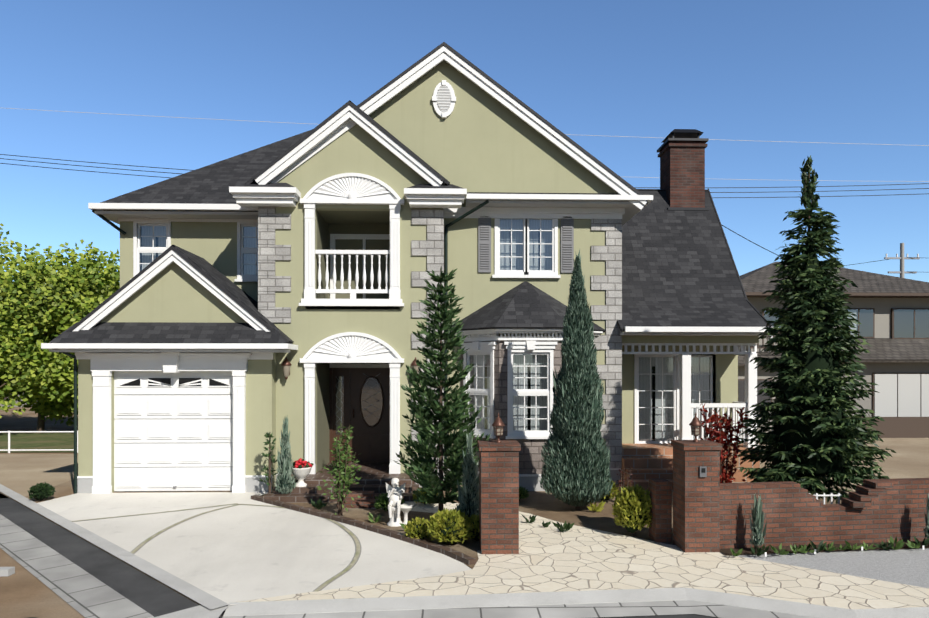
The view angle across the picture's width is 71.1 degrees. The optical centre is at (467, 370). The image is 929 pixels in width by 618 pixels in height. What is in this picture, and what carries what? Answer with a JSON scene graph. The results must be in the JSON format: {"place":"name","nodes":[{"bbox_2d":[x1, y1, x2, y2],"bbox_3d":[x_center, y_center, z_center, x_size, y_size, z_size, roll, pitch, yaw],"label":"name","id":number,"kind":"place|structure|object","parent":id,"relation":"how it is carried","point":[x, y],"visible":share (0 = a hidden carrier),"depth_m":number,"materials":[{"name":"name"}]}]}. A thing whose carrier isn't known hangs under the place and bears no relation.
{"place":"outdoors","nodes":[
{"label":"outdoors","id":0,"kind":"place"},
{"bbox_2d":[0,395,35,406],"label":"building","id":1,"kind":"structure","parent":0,"point":[15,401],"depth_m":42.94,"materials":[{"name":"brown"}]},
{"bbox_2d":[37,492,471,605],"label":"driveway","id":2,"kind":"structure","parent":0,"point":[228,547],"depth_m":9.11,"materials":[{"name":"concrete"}]},
{"bbox_2d":[412,487,429,504],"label":"yellow shrub","id":3,"kind":"object","parent":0,"point":[415,497],"visible":0.17,"depth_m":11.71,"materials":[{"name":"green plant"}]},
{"bbox_2d":[0,407,928,617],"bbox_3d":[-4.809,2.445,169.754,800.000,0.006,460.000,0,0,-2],"label":"lot ground","id":4,"kind":"structure","parent":0,"point":[25,593],"depth_m":14.04,"materials":[{"name":"brown soil"}]},
{"bbox_2d":[0,223,58,401],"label":"ginkgo tree","id":5,"kind":"object","parent":4,"relation":"on","point":[3,323],"visible":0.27,"depth_m":24.48,"materials":[{"name":"green plant"}]},
{"bbox_2d":[0,430,77,452],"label":"pipe fence","id":6,"kind":"object","parent":4,"relation":"on","point":[8,432],"visible":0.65,"depth_m":19.23,"materials":[{"name":"white metal"}]},
{"bbox_2d":[27,482,55,500],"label":"bush","id":7,"kind":"object","parent":4,"relation":"on","point":[41,491],"visible":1,"depth_m":12.10,"materials":[{"name":"green plant"}]},
{"bbox_2d":[0,242,116,430],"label":"ginkgo tree","id":8,"kind":"object","parent":4,"relation":"on","point":[29,274],"visible":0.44,"depth_m":23.85,"materials":[{"name":"green plant"}]},
{"bbox_2d":[14,239,119,416],"bbox_3d":[-14.898,-1.354,25.772,6.140,7.606,6.022,0,0,-2],"label":"ginkgo tree","id":9,"kind":"object","parent":4,"relation":"on","point":[84,261],"visible":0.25,"depth_m":24.40,"materials":[{"name":"green plant"}]},
{"bbox_2d":[258,432,277,492],"bbox_3d":[-3.782,1.784,12.480,0.422,1.320,0.512,0,0,-36],"label":"shrub","id":10,"kind":"object","parent":4,"relation":"on","point":[267,442],"visible":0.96,"depth_m":12.44,"materials":[{"name":"green plant"}]},
{"bbox_2d":[274,417,296,493],"bbox_3d":[-3.443,1.637,12.318,0.411,1.615,0.415,0,0,-2],"label":"conifer shrub","id":11,"kind":"object","parent":4,"relation":"on","point":[284,482],"visible":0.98,"depth_m":12.26,"materials":[{"name":"green plant"}]},
{"bbox_2d":[77,60,759,502],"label":"house walls","id":12,"kind":"structure","parent":4,"relation":"on","point":[479,140],"depth_m":13.60,"materials":[{"name":"paint"}]},
{"bbox_2d":[114,371,232,491],"bbox_3d":[-5.890,1.254,13.120,2.420,2.480,0.120,0,0,-2],"label":"garage door","id":13,"kind":"structure","parent":12,"relation":"attached to","point":[173,432],"depth_m":13.09,"materials":[{"name":"white metal"}]},
{"bbox_2d":[60,200,488,493],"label":"downspouts","id":14,"kind":"object","parent":12,"relation":"attached to","point":[124,233],"visible":0.75,"depth_m":13.56,"materials":[{"name":"black"}]},
{"bbox_2d":[291,458,313,486],"bbox_3d":[-3.211,1.960,12.530,0.425,0.539,0.425,0,0,43],"label":"flower urn","id":15,"kind":"object","parent":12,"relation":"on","point":[301,470],"visible":0.98,"depth_m":12.44,"materials":[{"name":"white"}]},
{"bbox_2d":[49,43,769,343],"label":"house roof","id":16,"kind":"structure","parent":12,"relation":"on","point":[678,268],"depth_m":14.63,"materials":[{"name":"grey tile"}]},
{"bbox_2d":[657,129,708,209],"bbox_3d":[5.653,-5.016,17.151,1.060,2.520,0.960,0,0,-2],"label":"chimney","id":17,"kind":"object","parent":16,"relation":"on","point":[681,154],"visible":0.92,"depth_m":16.75,"materials":[{"name":"brown brick"}]},
{"bbox_2d":[41,42,778,493],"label":"house trim","id":18,"kind":"structure","parent":12,"relation":"attached to","point":[365,386],"depth_m":13.37,"materials":[{"name":"white paint"}]},
{"bbox_2d":[133,216,715,443],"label":"house windows","id":19,"kind":"structure","parent":12,"relation":"in","point":[526,247],"depth_m":14.18,"materials":[{"name":"white glass"}]},
{"bbox_2d":[0,484,928,617],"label":"sidewalk","id":20,"kind":"structure","parent":4,"relation":"on","point":[85,579],"depth_m":6.96,"materials":[{"name":"grey concrete"}]},
{"bbox_2d":[477,413,520,553],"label":"gate pillar","id":21,"kind":"structure","parent":4,"relation":"on","point":[498,496],"depth_m":8.62,"materials":[{"name":"brick"}]},
{"bbox_2d":[519,486,528,499],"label":"shrub","id":22,"kind":"object","parent":4,"relation":"on","point":[523,493],"visible":0.29,"depth_m":12.04,"materials":[{"name":"green plant"}]},
{"bbox_2d":[539,250,612,509],"bbox_3d":[1.887,0.148,11.433,1.311,4.591,1.328,0,0,-2],"label":"cypress tree","id":23,"kind":"object","parent":4,"relation":"on","point":[577,458],"visible":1,"depth_m":11.12,"materials":[{"name":"green plant"}]},
{"bbox_2d":[240,501,928,608],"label":"flagstone","id":24,"kind":"object","parent":4,"relation":"on","point":[551,557],"visible":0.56,"depth_m":7.68,"materials":[{"name":"beige stone"}]},
{"bbox_2d":[671,413,721,552],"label":"gate pillar","id":25,"kind":"structure","parent":24,"relation":"on","point":[696,495],"depth_m":8.70,"materials":[{"name":"brick"}]},
{"bbox_2d":[251,495,928,587],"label":"gravel beds","id":26,"kind":"object","parent":4,"relation":"on","point":[906,564],"visible":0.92,"depth_m":8.62,"materials":[{"name":"gravel"}]},
{"bbox_2d":[316,424,361,515],"bbox_3d":[-2.087,1.652,10.913,0.766,1.589,0.691,0,0,39],"label":"entrance shrub","id":27,"kind":"object","parent":26,"relation":"on","point":[340,469],"visible":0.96,"depth_m":10.89,"materials":[{"name":"green plant"}]},
{"bbox_2d":[374,493,404,510],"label":"green shrub","id":28,"kind":"object","parent":26,"relation":"on","point":[382,501],"visible":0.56,"depth_m":11.05,"materials":[{"name":"green plant"}]},
{"bbox_2d":[386,478,413,526],"bbox_3d":[-1.065,2.069,10.211,0.470,0.750,0.315,0,0,-2],"label":"garden statue","id":29,"kind":"object","parent":26,"relation":"on","point":[396,507],"visible":0.98,"depth_m":10.17,"materials":[{"name":"white stone"}]},
{"bbox_2d":[404,516,429,538],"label":"yellow shrub","id":30,"kind":"object","parent":26,"relation":"on","point":[417,528],"visible":0.81,"depth_m":9.24,"materials":[{"name":"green plant"}]},
{"bbox_2d":[393,268,490,510],"bbox_3d":[-0.422,0.390,10.322,1.476,4.108,1.561,0,0,-19],"label":"conifer tree","id":31,"kind":"object","parent":26,"relation":"on","point":[429,480],"visible":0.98,"depth_m":10.14,"materials":[{"name":"green plant"}]},
{"bbox_2d":[426,507,472,544],"bbox_3d":[-0.253,2.180,9.067,0.676,0.527,0.653,0,0,-2],"label":"yellow shrub","id":32,"kind":"object","parent":26,"relation":"on","point":[448,527],"visible":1,"depth_m":8.93,"materials":[{"name":"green plant"}]},
{"bbox_2d":[455,433,478,517],"bbox_3d":[0.007,1.663,9.566,0.465,1.562,0.442,0,0,-2],"label":"conifer shrub","id":33,"kind":"object","parent":26,"relation":"on","point":[468,495],"visible":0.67,"depth_m":9.51,"materials":[{"name":"green plant"}]},
{"bbox_2d":[468,514,479,540],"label":"yellow shrub","id":34,"kind":"object","parent":26,"relation":"on","point":[474,522],"visible":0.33,"depth_m":9.13,"materials":[{"name":"green plant"}]},
{"bbox_2d":[311,498,928,556],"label":"bed plants","id":35,"kind":"object","parent":26,"relation":"on","point":[800,548],"visible":1,"depth_m":8.76,"materials":[{"name":"green plant"}]},
{"bbox_2d":[749,493,766,552],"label":"conifer shrub","id":36,"kind":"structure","parent":26,"relation":"on","point":[757,524],"depth_m":8.63,"materials":[{"name":"green plant"}]},
{"bbox_2d":[923,493,928,545],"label":"conifer shrub","id":37,"kind":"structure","parent":26,"relation":"on","point":[926,529],"depth_m":8.98,"materials":[{"name":"green plant"}]},
{"bbox_2d":[600,481,618,501],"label":"yellow shrub","id":38,"kind":"object","parent":4,"relation":"on","point":[610,495],"visible":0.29,"depth_m":11.94,"materials":[{"name":"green plant"}]},
{"bbox_2d":[614,467,636,494],"bbox_3d":[2.940,2.099,11.858,0.619,0.695,0.470,0,0,-2],"label":"dark shrub","id":39,"kind":"object","parent":4,"relation":"on","point":[620,484],"visible":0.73,"depth_m":11.88,"materials":[{"name":"green plant"}]},
{"bbox_2d":[611,483,651,535],"bbox_3d":[2.469,2.054,9.602,0.709,0.780,0.692,0,0,-2],"label":"yellow shrub","id":40,"kind":"object","parent":4,"relation":"on","point":[631,508],"visible":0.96,"depth_m":9.44,"materials":[{"name":"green plant"}]},
{"bbox_2d":[337,478,928,548],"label":"brick garden wall","id":41,"kind":"structure","parent":4,"relation":"on","point":[874,510],"depth_m":9.10,"materials":[{"name":"brown brick"}]},
{"bbox_2d":[699,403,748,482],"bbox_3d":[4.419,1.496,11.159,0.869,1.902,0.826,0,0,-2],"label":"red maple shrub","id":42,"kind":"object","parent":4,"relation":"on","point":[721,436],"visible":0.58,"depth_m":11.07,"materials":[{"name":"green plant"}]},
{"bbox_2d":[731,155,895,503],"bbox_3d":[5.596,-0.540,10.642,2.456,5.968,2.322,0,0,-2],"label":"spruce tree","id":43,"kind":"object","parent":4,"relation":"on","point":[810,441],"visible":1,"depth_m":10.35,"materials":[{"name":"green plant"}]},
{"bbox_2d":[738,262,928,437],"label":"neighbour house","id":44,"kind":"structure","parent":4,"relation":"on","point":[892,314],"depth_m":25.60,"materials":[{"name":"brown"}]},
{"bbox_2d":[884,243,919,277],"bbox_3d":[24.438,-2.356,36.538,1.997,9.600,0.436,0,0,6],"label":"utility pole","id":45,"kind":"object","parent":4,"relation":"on","point":[901,258],"visible":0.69,"depth_m":36.52,"materials":[{"name":"grey"}]},
{"bbox_2d":[0,108,928,271],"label":"power lines","id":46,"kind":"object","parent":45,"relation":"hanging from","point":[565,134],"visible":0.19,"depth_m":31.27,"materials":[{"name":"black metal"}]},
{"bbox_2d":[0,0,928,283],"label":"sky","id":47,"kind":"structure","parent":0,"point":[829,73],"materials":[{"name":"blue"}]},
{"bbox_2d":[219,605,718,617],"bbox_3d":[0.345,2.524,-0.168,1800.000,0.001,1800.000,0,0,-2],"label":"ground","id":48,"kind":"structure","parent":0,"point":[651,616],"depth_m":6.67,"materials":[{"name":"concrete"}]}
]}

